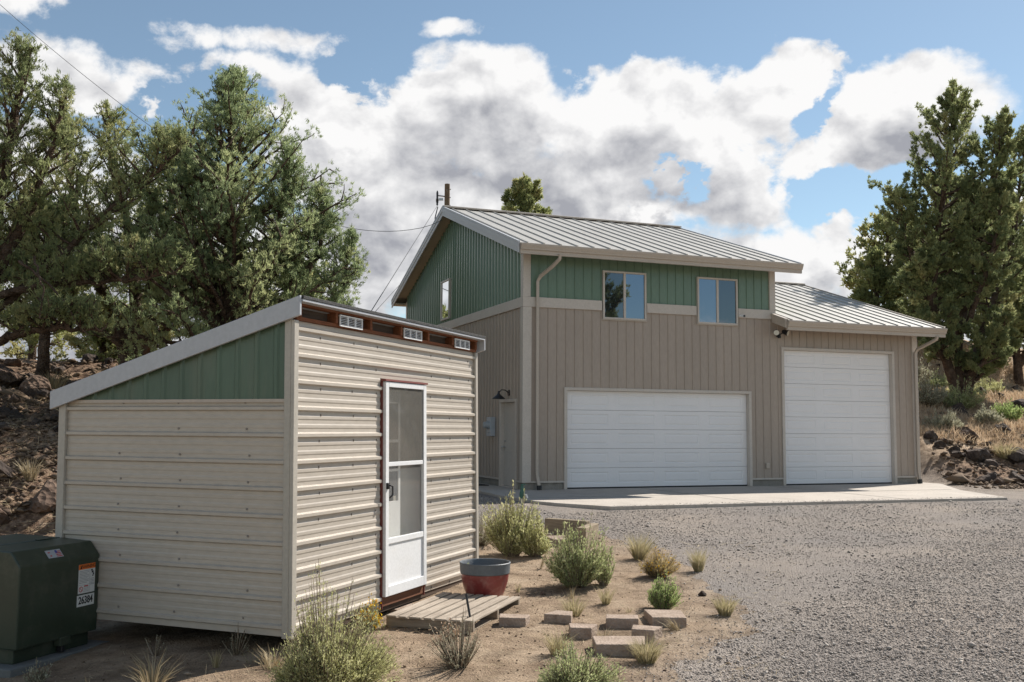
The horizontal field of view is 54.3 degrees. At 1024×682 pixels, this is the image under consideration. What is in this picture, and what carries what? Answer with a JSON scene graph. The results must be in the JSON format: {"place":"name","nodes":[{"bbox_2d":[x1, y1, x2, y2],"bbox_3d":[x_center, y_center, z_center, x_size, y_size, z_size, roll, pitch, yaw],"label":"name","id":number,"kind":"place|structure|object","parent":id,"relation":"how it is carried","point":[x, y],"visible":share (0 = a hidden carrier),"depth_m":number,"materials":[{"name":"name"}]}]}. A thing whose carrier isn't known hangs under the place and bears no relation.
{"place":"outdoors","nodes":[
{"label":"outdoors","id":0,"kind":"place"},
{"bbox_2d":[0,336,1023,681],"bbox_3d":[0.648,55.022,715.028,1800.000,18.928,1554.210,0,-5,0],"label":"ground","id":1,"kind":"structure","parent":0,"point":[634,590],"depth_m":9.09,"materials":[{"name":"soil"}]},
{"bbox_2d":[0,508,9,526],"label":"boulder","id":2,"kind":"object","parent":1,"relation":"on","point":[4,518],"visible":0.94,"depth_m":14.91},
{"bbox_2d":[0,461,17,477],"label":"boulder","id":3,"kind":"object","parent":1,"relation":"on","point":[5,469],"visible":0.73,"depth_m":15.94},
{"bbox_2d":[0,364,24,387],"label":"boulder","id":4,"kind":"object","parent":1,"relation":"on","point":[9,377],"visible":0.77,"depth_m":23.50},
{"bbox_2d":[4,358,21,366],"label":"boulder","id":5,"kind":"object","parent":1,"relation":"on","point":[13,362],"visible":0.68,"depth_m":25.59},
{"bbox_2d":[1,411,24,419],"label":"boulder","id":6,"kind":"object","parent":1,"relation":"on","point":[12,414],"visible":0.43,"depth_m":19.24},
{"bbox_2d":[20,387,39,398],"bbox_3d":[-10.552,1.184,21.916,0.491,0.350,0.306,18,-11,-7],"label":"boulder","id":7,"kind":"object","parent":1,"relation":"on","point":[28,391],"visible":0.45,"depth_m":21.81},
{"bbox_2d":[14,458,49,480],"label":"grass tuft","id":8,"kind":"object","parent":1,"relation":"on","point":[28,471],"visible":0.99,"depth_m":16.03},
{"bbox_2d":[18,375,51,390],"bbox_3d":[-10.635,1.073,22.315,0.830,0.558,1.006,7,-21,-6],"label":"boulder","id":9,"kind":"object","parent":1,"relation":"on","point":[36,382],"visible":0.47,"depth_m":22.03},
{"bbox_2d":[22,657,52,681],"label":"dry weed","id":10,"kind":"object","parent":1,"relation":"on","point":[37,676],"visible":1,"depth_m":7.58,"materials":[{"name":"grey plant"}]},
{"bbox_2d":[28,479,56,512],"bbox_3d":[-7.136,2.425,15.481,0.840,0.538,0.634,-20,7,-36],"label":"boulder","id":11,"kind":"object","parent":1,"relation":"on","point":[43,499],"visible":0.61,"depth_m":15.26,"materials":[{"name":"stone"}]},
{"bbox_2d":[37,389,49,397],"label":"stone","id":12,"kind":"object","parent":1,"relation":"on","point":[42,393],"visible":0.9,"depth_m":21.82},
{"bbox_2d":[0,183,94,361],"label":"juniper","id":13,"kind":"object","parent":1,"relation":"on","point":[31,351],"visible":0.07,"depth_m":31.98,"materials":[{"name":"green plant"}]},
{"bbox_2d":[30,367,72,388],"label":"grass tuft","id":14,"kind":"object","parent":1,"relation":"on","point":[55,383],"visible":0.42,"depth_m":23.57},
{"bbox_2d":[0,533,108,677],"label":"transformer cabinet","id":15,"kind":"object","parent":1,"relation":"on","point":[48,597],"visible":1,"depth_m":8.33,"materials":[{"name":"green metal"}]},
{"bbox_2d":[0,359,117,520],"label":"bank rubble","id":16,"kind":"object","parent":1,"relation":"on","point":[14,394],"visible":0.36,"depth_m":17.67,"materials":[{"name":"stone"}]},
{"bbox_2d":[0,189,120,379],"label":"juniper","id":17,"kind":"object","parent":1,"relation":"on","point":[43,361],"visible":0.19,"depth_m":24.62,"materials":[{"name":"green plant"}]},
{"bbox_2d":[82,353,97,362],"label":"boulder","id":18,"kind":"object","parent":1,"relation":"on","point":[88,357],"visible":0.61,"depth_m":26.66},
{"bbox_2d":[63,296,128,362],"bbox_3d":[-11.814,-0.215,29.050,2.531,2.378,2.298,-4,-7,41],"label":"juniper","id":19,"kind":"object","parent":1,"relation":"on","point":[102,354],"visible":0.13,"depth_m":28.75,"materials":[{"name":"green plant"}]},
{"bbox_2d":[0,27,197,345],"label":"juniper","id":20,"kind":"object","parent":1,"relation":"on","point":[48,311],"visible":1,"depth_m":19.73,"materials":[{"name":"green plant"}]},
{"bbox_2d":[32,99,215,364],"bbox_3d":[-10.219,-2.731,26.216,5.618,7.735,3.213,0,-5,0],"label":"juniper","id":21,"kind":"object","parent":1,"relation":"on","point":[108,124],"visible":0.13,"depth_m":26.16,"materials":[{"name":"green plant"}]},
{"bbox_2d":[92,293,178,359],"bbox_3d":[-10.804,-0.171,29.247,2.381,2.630,2.844,4,-6,-40],"label":"juniper","id":22,"kind":"object","parent":1,"relation":"on","point":[129,332],"visible":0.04,"depth_m":29.03,"materials":[{"name":"green plant"}]},
{"bbox_2d":[117,649,184,681],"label":"grass tuft","id":23,"kind":"object","parent":1,"relation":"on","point":[150,674],"visible":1,"depth_m":7.35,"materials":[{"name":"plant"}]},
{"bbox_2d":[144,634,166,655],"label":"dry weed","id":24,"kind":"object","parent":1,"relation":"on","point":[157,649],"visible":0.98,"depth_m":8.29,"materials":[{"name":"grey plant"}]},
{"bbox_2d":[207,647,226,667],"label":"grass tuft","id":25,"kind":"object","parent":1,"relation":"on","point":[216,658],"visible":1,"depth_m":7.80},
{"bbox_2d":[72,64,376,365],"bbox_3d":[-6.196,-2.113,22.106,6.629,8.473,6.035,0,-5,0],"label":"juniper","id":26,"kind":"object","parent":1,"relation":"on","point":[213,207],"visible":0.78,"depth_m":21.72,"materials":[{"name":"green plant"}]},
{"bbox_2d":[222,624,251,655],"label":"dry weed","id":27,"kind":"object","parent":1,"relation":"on","point":[236,649],"visible":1,"depth_m":8.20,"materials":[{"name":"grey plant"}]},
{"bbox_2d":[50,295,485,642],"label":"shed","id":28,"kind":"structure","parent":1,"relation":"on","point":[246,473],"depth_m":8.79,"materials":[{"name":"metal"}]},
{"bbox_2d":[379,379,427,608],"bbox_3d":[-1.084,1.502,10.028,0.170,2.198,0.933,-2,-5,21],"label":"screen door","id":29,"kind":"structure","parent":28,"relation":"in","point":[403,558],"depth_m":9.93,"materials":[{"name":"white metal"}]},
{"bbox_2d":[249,642,288,669],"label":"grass tuft","id":30,"kind":"object","parent":1,"relation":"on","point":[267,663],"visible":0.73,"depth_m":7.79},
{"bbox_2d":[253,260,346,309],"bbox_3d":[-6.833,-0.845,33.424,4.037,4.305,3.570,0,-5,0],"label":"juniper","id":31,"kind":"object","parent":1,"relation":"on","point":[327,262],"visible":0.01,"depth_m":33.09,"materials":[{"name":"green plant"}]},
{"bbox_2d":[265,559,402,681],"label":"sagebrush","id":32,"kind":"object","parent":1,"relation":"on","point":[323,650],"visible":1,"depth_m":7.07,"materials":[{"name":"green plant"}]},
{"bbox_2d":[354,593,382,630],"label":"rabbitbrush","id":33,"kind":"object","parent":1,"relation":"on","point":[374,613],"visible":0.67,"depth_m":9.07,"materials":[{"name":"yellow plant"}]},
{"bbox_2d":[5,482,764,681],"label":"soil clods","id":34,"kind":"object","parent":1,"relation":"on","point":[189,673],"visible":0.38,"depth_m":8.57,"materials":[{"name":"soil"}]},
{"bbox_2d":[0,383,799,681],"bbox_3d":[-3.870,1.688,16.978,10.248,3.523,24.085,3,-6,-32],"label":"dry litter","id":35,"kind":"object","parent":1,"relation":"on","point":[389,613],"visible":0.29,"depth_m":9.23,"materials":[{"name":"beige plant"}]},
{"bbox_2d":[436,183,450,205],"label":"utility pole","id":36,"kind":"object","parent":1,"relation":"on","point":[447,197],"visible":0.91,"depth_m":50.74,"materials":[{"name":"brown wood"}]},
{"bbox_2d":[371,205,437,310],"bbox_3d":[-3.898,-2.017,32.270,0.024,12.988,35.959,0,-5,0],"label":"overhead wire","id":37,"kind":"object","parent":36,"relation":"attached to","point":[401,262],"visible":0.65,"depth_m":34.55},
{"bbox_2d":[433,618,458,641],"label":"dry weed","id":38,"kind":"object","parent":1,"relation":"on","point":[449,634],"visible":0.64,"depth_m":8.65,"materials":[{"name":"brown plant"}]},
{"bbox_2d":[386,592,520,633],"bbox_3d":[-0.538,2.627,9.682,0.865,0.124,1.402,-1,-5,18],"label":"pallet","id":39,"kind":"object","parent":1,"relation":"on","point":[433,609],"visible":0.89,"depth_m":9.40,"materials":[{"name":"brown wood"}]},
{"bbox_2d":[459,558,510,596],"bbox_3d":[-0.286,2.522,10.541,0.544,0.378,0.544,0,-5,0],"label":"flower pot","id":40,"kind":"object","parent":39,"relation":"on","point":[486,576],"visible":0.93,"depth_m":10.35,"materials":[{"name":"red ceramic"}]},
{"bbox_2d":[428,608,481,668],"bbox_3d":[-0.452,2.348,7.889,0.435,0.468,0.532,4,-6,-35],"label":"dry weed","id":41,"kind":"object","parent":1,"relation":"on","point":[454,660],"visible":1,"depth_m":7.86,"materials":[{"name":"grey plant"}]},
{"bbox_2d":[479,508,497,545],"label":"dry weed","id":42,"kind":"object","parent":1,"relation":"on","point":[483,541],"visible":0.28,"depth_m":13.95,"materials":[{"name":"beige plant"}]},
{"bbox_2d":[479,480,536,556],"bbox_3d":[-0.006,2.343,13.243,0.711,1.016,0.783,-4,-6,38],"label":"sagebrush","id":43,"kind":"object","parent":1,"relation":"on","point":[501,531],"visible":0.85,"depth_m":13.09,"materials":[{"name":"green plant"}]},
{"bbox_2d":[499,614,529,626],"bbox_3d":[0.013,2.627,9.307,0.288,0.125,0.190,0,-5,7],"label":"concrete block","id":44,"kind":"object","parent":1,"relation":"on","point":[514,620],"depth_m":9.22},
{"bbox_2d":[519,484,527,506],"bbox_3d":[0.199,2.766,17.024,0.149,0.645,0.090,0,-5,0],"label":"yard hydrant","id":45,"kind":"object","parent":1,"relation":"on","point":[521,495],"visible":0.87,"depth_m":17.01,"materials":[{"name":"metal"}]},
{"bbox_2d":[501,173,551,214],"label":"juniper","id":46,"kind":"object","parent":1,"relation":"on","point":[524,192],"visible":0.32,"depth_m":45.44,"materials":[{"name":"green plant"}]},
{"bbox_2d":[511,502,553,556],"bbox_3d":[0.270,2.468,13.105,0.559,0.731,0.523,0,-5,0],"label":"sagebrush","id":47,"kind":"object","parent":1,"relation":"on","point":[536,545],"visible":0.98,"depth_m":12.98,"materials":[{"name":"green plant"}]},
{"bbox_2d":[545,535,566,546],"bbox_3d":[0.644,2.839,14.051,0.335,0.150,0.220,2,3,-17],"label":"flat rock","id":48,"kind":"object","parent":1,"relation":"on","point":[555,539],"visible":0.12,"depth_m":13.97,"materials":[{"name":"stone"}]},
{"bbox_2d":[536,627,576,655],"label":"grass tuft","id":49,"kind":"object","parent":1,"relation":"on","point":[558,645],"visible":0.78,"depth_m":8.21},
{"bbox_2d":[544,610,572,623],"bbox_3d":[0.463,2.638,9.457,0.266,0.125,0.220,-2,-6,20],"label":"concrete block","id":50,"kind":"object","parent":1,"relation":"on","point":[558,616],"depth_m":9.37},
{"bbox_2d":[545,518,589,539],"bbox_3d":[0.807,2.767,14.651,0.730,0.290,0.100,-3,-6,36],"label":"timber","id":51,"kind":"object","parent":1,"relation":"on","point":[553,524],"visible":0.49,"depth_m":14.66,"materials":[{"name":"brown wood"}]},
{"bbox_2d":[554,592,591,616],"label":"grass tuft","id":52,"kind":"object","parent":1,"relation":"on","point":[576,610],"visible":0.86,"depth_m":9.71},
{"bbox_2d":[541,509,615,587],"bbox_3d":[0.744,2.292,11.209,0.845,0.922,0.718,0,-5,0],"label":"sagebrush","id":53,"kind":"object","parent":1,"relation":"on","point":[576,567],"visible":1,"depth_m":11.03,"materials":[{"name":"green plant"}]},
{"bbox_2d":[535,631,626,681],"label":"sagebrush","id":54,"kind":"object","parent":1,"relation":"on","point":[565,669],"visible":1,"depth_m":7.22,"materials":[{"name":"green plant"}]},
{"bbox_2d":[569,623,596,638],"bbox_3d":[0.623,2.604,8.888,0.257,0.135,0.200,-1,-5,10],"label":"concrete block","id":55,"kind":"object","parent":1,"relation":"on","point":[586,631],"depth_m":8.80,"materials":[{"name":"concrete"}]},
{"bbox_2d":[577,523,598,547],"bbox_3d":[1.082,2.773,14.214,0.130,0.290,0.740,-1,-5,19],"label":"timber","id":56,"kind":"object","parent":1,"relation":"on","point":[594,526],"visible":0.47,"depth_m":14.04,"materials":[{"name":"brown wood"}]},
{"bbox_2d":[592,536,616,585],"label":"sagebrush","id":57,"kind":"object","parent":1,"relation":"on","point":[604,579],"visible":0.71,"depth_m":11.18,"materials":[{"name":"green plant"}]},
{"bbox_2d":[595,584,615,604],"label":"grass tuft","id":58,"kind":"object","parent":1,"relation":"on","point":[605,601],"visible":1,"depth_m":10.19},
{"bbox_2d":[592,636,644,656],"bbox_3d":[0.903,2.576,8.358,0.449,0.140,0.340,-1,-5,3],"label":"concrete slab block","id":59,"kind":"object","parent":1,"relation":"on","point":[609,645],"depth_m":8.20,"materials":[{"name":"concrete"}]},
{"bbox_2d":[606,614,638,628],"bbox_3d":[1.023,2.627,9.268,0.300,0.135,0.200,0,-5,6],"label":"concrete block","id":60,"kind":"object","parent":1,"relation":"on","point":[620,621],"depth_m":9.18,"materials":[{"name":"concrete"}]},
{"bbox_2d":[619,532,658,559],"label":"grass tuft","id":61,"kind":"object","parent":1,"relation":"on","point":[639,551],"visible":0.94,"depth_m":12.82,"materials":[{"name":"plant"}]},
{"bbox_2d":[620,631,669,664],"bbox_3d":[1.091,2.462,8.032,0.445,0.271,0.468,0,-5,0],"label":"grass tuft","id":62,"kind":"object","parent":1,"relation":"on","point":[645,654],"visible":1,"depth_m":7.99,"materials":[{"name":"plant"}]},
{"bbox_2d":[631,625,661,641],"bbox_3d":[1.173,2.598,8.788,0.267,0.145,0.200,-2,-5,20],"label":"concrete block","id":63,"kind":"object","parent":1,"relation":"on","point":[638,630],"depth_m":8.72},
{"bbox_2d":[636,544,682,577],"bbox_3d":[1.730,2.604,11.751,0.547,0.425,0.445,3,-5,-25],"label":"rabbitbrush","id":64,"kind":"object","parent":1,"relation":"on","point":[655,566],"visible":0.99,"depth_m":11.69,"materials":[{"name":"yellow plant"}]},
{"bbox_2d":[645,571,683,609],"bbox_3d":[1.510,2.484,9.989,0.403,0.413,0.303,-3,-6,37],"label":"rabbitbrush","id":65,"kind":"object","parent":1,"relation":"on","point":[662,596],"visible":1,"depth_m":9.94,"materials":[{"name":"green plant"}]},
{"bbox_2d":[644,609,686,627],"bbox_3d":[1.454,2.640,9.427,0.359,0.130,0.400,1,-5,-1],"label":"concrete slab block","id":66,"kind":"object","parent":1,"relation":"on","point":[653,617],"depth_m":9.27,"materials":[{"name":"concrete"}]},
{"bbox_2d":[657,614,679,630],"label":"grass tuft","id":67,"kind":"object","parent":1,"relation":"on","point":[673,627],"visible":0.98,"depth_m":9.08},
{"bbox_2d":[391,205,947,489],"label":"garage","id":68,"kind":"structure","parent":1,"relation":"on","point":[621,354],"depth_m":24.39,"materials":[{"name":"beige"}]},
{"bbox_2d":[440,278,450,320],"bbox_3d":[-1.889,-1.170,28.394,0.069,1.140,0.810,2,-5,-21],"label":"window","id":69,"kind":"structure","parent":68,"relation":"in","point":[445,303],"depth_m":28.34,"materials":[{"name":"glass"}]},
{"bbox_2d":[499,399,517,488],"bbox_3d":[-0.042,2.388,23.290,0.160,2.050,1.110,2,-5,-21],"label":"side door","id":70,"kind":"structure","parent":68,"relation":"in","point":[507,407],"depth_m":23.46,"materials":[{"name":"paint"}]},
{"bbox_2d":[602,270,646,321],"bbox_3d":[2.657,-1.056,23.565,1.180,1.166,0.065,2,-5,-21],"label":"window","id":71,"kind":"structure","parent":68,"relation":"in","point":[624,298],"depth_m":23.55,"materials":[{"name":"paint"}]},
{"bbox_2d":[563,387,752,488],"bbox_3d":[3.514,2.311,23.700,5.030,2.320,0.185,2,-5,-21],"label":"garage door","id":72,"kind":"structure","parent":68,"relation":"in","point":[622,438],"depth_m":23.70,"materials":[{"name":"paint"}]},
{"bbox_2d":[696,277,737,325],"bbox_3d":[5.034,-0.964,24.455,1.180,1.166,0.065,2,-5,-21],"label":"window","id":73,"kind":"structure","parent":68,"relation":"in","point":[716,298],"depth_m":24.44,"materials":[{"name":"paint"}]},
{"bbox_2d":[781,347,897,485],"bbox_3d":[8.362,1.937,25.565,3.525,3.450,0.185,2,-5,-21],"label":"garage door","id":74,"kind":"structure","parent":68,"relation":"in","point":[839,409],"depth_m":25.60,"materials":[{"name":"paint"}]},
{"bbox_2d":[708,592,744,615],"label":"grass tuft","id":75,"kind":"object","parent":1,"relation":"on","point":[724,609],"visible":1,"depth_m":9.74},
{"bbox_2d":[478,482,1006,509],"bbox_3d":[5.194,3.593,24.005,12.750,0.160,9.500,2,-5,-21],"label":"concrete apron","id":76,"kind":"object","parent":1,"relation":"on","point":[620,498],"visible":0.56,"depth_m":20.89,"materials":[{"name":"concrete"}]},
{"bbox_2d":[544,489,951,497],"bbox_3d":[5.267,3.304,21.630,10.900,0.002,0.015,2,-5,-21],"label":"apron joint","id":77,"kind":"object","parent":76,"relation":"on","point":[744,493],"visible":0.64,"depth_m":21.55,"materials":[{"name":"concrete"}]},
{"bbox_2d":[850,245,901,313],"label":"juniper","id":78,"kind":"object","parent":1,"relation":"on","point":[869,273],"visible":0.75,"depth_m":47.17,"materials":[{"name":"green plant"}]},
{"bbox_2d":[834,212,919,312],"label":"juniper","id":79,"kind":"object","parent":1,"relation":"on","point":[877,229],"visible":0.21,"depth_m":49.60,"materials":[{"name":"green plant"}]},
{"bbox_2d":[918,356,935,388],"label":"sagebrush","id":80,"kind":"object","parent":1,"relation":"on","point":[921,371],"visible":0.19,"depth_m":39.07,"materials":[{"name":"plant"}]},
{"bbox_2d":[923,430,937,440],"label":"boulder","id":81,"kind":"object","parent":1,"relation":"on","point":[931,434],"visible":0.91,"depth_m":29.01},
{"bbox_2d":[894,235,968,355],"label":"juniper","id":82,"kind":"object","parent":1,"relation":"on","point":[925,301],"visible":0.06,"depth_m":44.64,"materials":[{"name":"green plant"}]},
{"bbox_2d":[918,375,949,405],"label":"sagebrush","id":83,"kind":"object","parent":1,"relation":"on","point":[930,395],"visible":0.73,"depth_m":33.48,"materials":[{"name":"green plant"}]},
{"bbox_2d":[925,368,948,388],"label":"sagebrush","id":84,"kind":"object","parent":1,"relation":"on","point":[943,381],"visible":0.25,"depth_m":39.25,"materials":[{"name":"green plant"}]},
{"bbox_2d":[934,440,945,447],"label":"boulder","id":85,"kind":"object","parent":1,"relation":"on","point":[938,443],"visible":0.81,"depth_m":28.56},
{"bbox_2d":[919,405,963,430],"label":"sagebrush","id":86,"kind":"object","parent":1,"relation":"on","point":[948,419],"visible":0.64,"depth_m":30.35,"materials":[{"name":"plant"}]},
{"bbox_2d":[867,77,1023,397],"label":"juniper","id":87,"kind":"object","parent":1,"relation":"on","point":[992,332],"visible":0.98,"depth_m":35.07,"materials":[{"name":"green plant"}]},
{"bbox_2d":[894,168,1009,338],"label":"juniper","id":88,"kind":"object","parent":1,"relation":"on","point":[937,189],"visible":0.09,"depth_m":47.74,"materials":[{"name":"green plant"}]},
{"bbox_2d":[946,402,968,415],"bbox_3d":[14.935,2.352,33.489,0.605,0.594,0.729,4,0,-40],"label":"boulder","id":89,"kind":"object","parent":1,"relation":"on","point":[957,406],"visible":0.49,"depth_m":33.39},
{"bbox_2d":[951,451,964,457],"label":"boulder","id":90,"kind":"object","parent":1,"relation":"on","point":[957,454],"visible":1,"depth_m":27.88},
{"bbox_2d":[942,376,986,408],"bbox_3d":[15.411,1.759,33.992,1.818,1.217,1.512,0,-5,0],"label":"sagebrush","id":91,"kind":"object","parent":1,"relation":"on","point":[967,401],"visible":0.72,"depth_m":33.84,"materials":[{"name":"green plant"}]},
{"bbox_2d":[958,426,978,440],"bbox_3d":[13.592,2.785,29.652,0.560,0.500,0.675,-4,-8,32],"label":"boulder","id":92,"kind":"object","parent":1,"relation":"on","point":[967,430],"visible":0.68,"depth_m":29.48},
{"bbox_2d":[917,339,1023,448],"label":"hillside","id":93,"kind":"structure","parent":1,"relation":"on","point":[973,425],"depth_m":31.76,"materials":[{"name":"plant"}]},
{"bbox_2d":[932,428,1023,488],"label":"bank rubble","id":94,"kind":"object","parent":1,"relation":"on","point":[956,477],"visible":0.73,"depth_m":26.98,"materials":[{"name":"stone"}]},
{"bbox_2d":[966,448,992,461],"bbox_3d":[13.181,3.287,28.084,0.676,0.556,0.842,-4,-11,16],"label":"boulder","id":95,"kind":"object","parent":1,"relation":"on","point":[978,455],"visible":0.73,"depth_m":27.85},
{"bbox_2d":[975,472,996,482],"bbox_3d":[12.471,3.630,26.236,0.538,0.397,0.479,-2,-5,22],"label":"boulder","id":96,"kind":"object","parent":1,"relation":"on","point":[988,477],"visible":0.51,"depth_m":26.11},
{"bbox_2d":[973,403,1004,424],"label":"sagebrush","id":97,"kind":"object","parent":1,"relation":"on","point":[983,414],"visible":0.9,"depth_m":31.33,"materials":[{"name":"plant"}]},
{"bbox_2d":[974,377,1004,393],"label":"sagebrush","id":98,"kind":"object","parent":1,"relation":"on","point":[985,385],"visible":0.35,"depth_m":37.38,"materials":[{"name":"green plant"}]},
{"bbox_2d":[984,459,998,467],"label":"boulder","id":99,"kind":"object","parent":1,"relation":"on","point":[990,462],"visible":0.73,"depth_m":27.54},
{"bbox_2d":[993,477,1005,484],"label":"stone","id":100,"kind":"object","parent":1,"relation":"on","point":[999,480],"visible":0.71,"depth_m":25.52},
{"bbox_2d":[979,246,1023,386],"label":"juniper","id":101,"kind":"object","parent":1,"relation":"on","point":[1018,360],"visible":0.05,"depth_m":43.95,"materials":[{"name":"green plant"}]},
{"bbox_2d":[991,442,1019,458],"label":"grass tuft","id":102,"kind":"object","parent":1,"relation":"on","point":[1001,452],"visible":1,"depth_m":28.42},
{"bbox_2d":[991,397,1023,420],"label":"sagebrush","id":103,"kind":"object","parent":1,"relation":"on","point":[1009,411],"visible":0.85,"depth_m":32.03,"materials":[{"name":"green plant"}]},
{"bbox_2d":[1006,447,1023,463],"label":"boulder","id":104,"kind":"object","parent":1,"relation":"on","point":[1016,456],"visible":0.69,"depth_m":28.27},
{"bbox_2d":[1008,472,1023,482],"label":"boulder","id":105,"kind":"object","parent":1,"relation":"on","point":[1014,475],"visible":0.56,"depth_m":26.01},
{"bbox_2d":[1011,399,1023,412],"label":"boulder","id":106,"kind":"object","parent":1,"relation":"on","point":[1019,402],"visible":0.27,"depth_m":33.77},
{"bbox_3d":[-19.957,-6.759,31.494,0.340,15.756,0.340,0,-5,0],"label":"utility pole","id":107,"kind":"object","parent":1,"relation":"on","visible":0},
{"bbox_2d":[2,6,441,231],"bbox_3d":[-10.901,-8.716,30.083,18.371,11.399,0.313,-1,-5,11],"label":"overhead wire","id":108,"kind":"object","parent":107,"relation":"attached to","point":[149,125],"visible":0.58,"depth_m":30.17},
{"bbox_2d":[0,0,1023,361],"label":"sky","id":109,"kind":"structure","parent":0,"point":[761,125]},
{"bbox_2d":[478,491,1023,681],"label":"gravel driveway","id":110,"kind":"structure","parent":0,"point":[790,589],"depth_m":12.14,"materials":[{"name":"gravel"}]},
{"bbox_2d":[684,548,712,571],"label":"grass tuft","id":111,"kind":"object","parent":110,"relation":"on","point":[697,564],"visible":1,"depth_m":12.09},
{"bbox_2d":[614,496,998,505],"bbox_3d":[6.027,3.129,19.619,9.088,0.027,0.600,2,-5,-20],"label":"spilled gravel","id":112,"kind":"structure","parent":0,"point":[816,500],"depth_m":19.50,"materials":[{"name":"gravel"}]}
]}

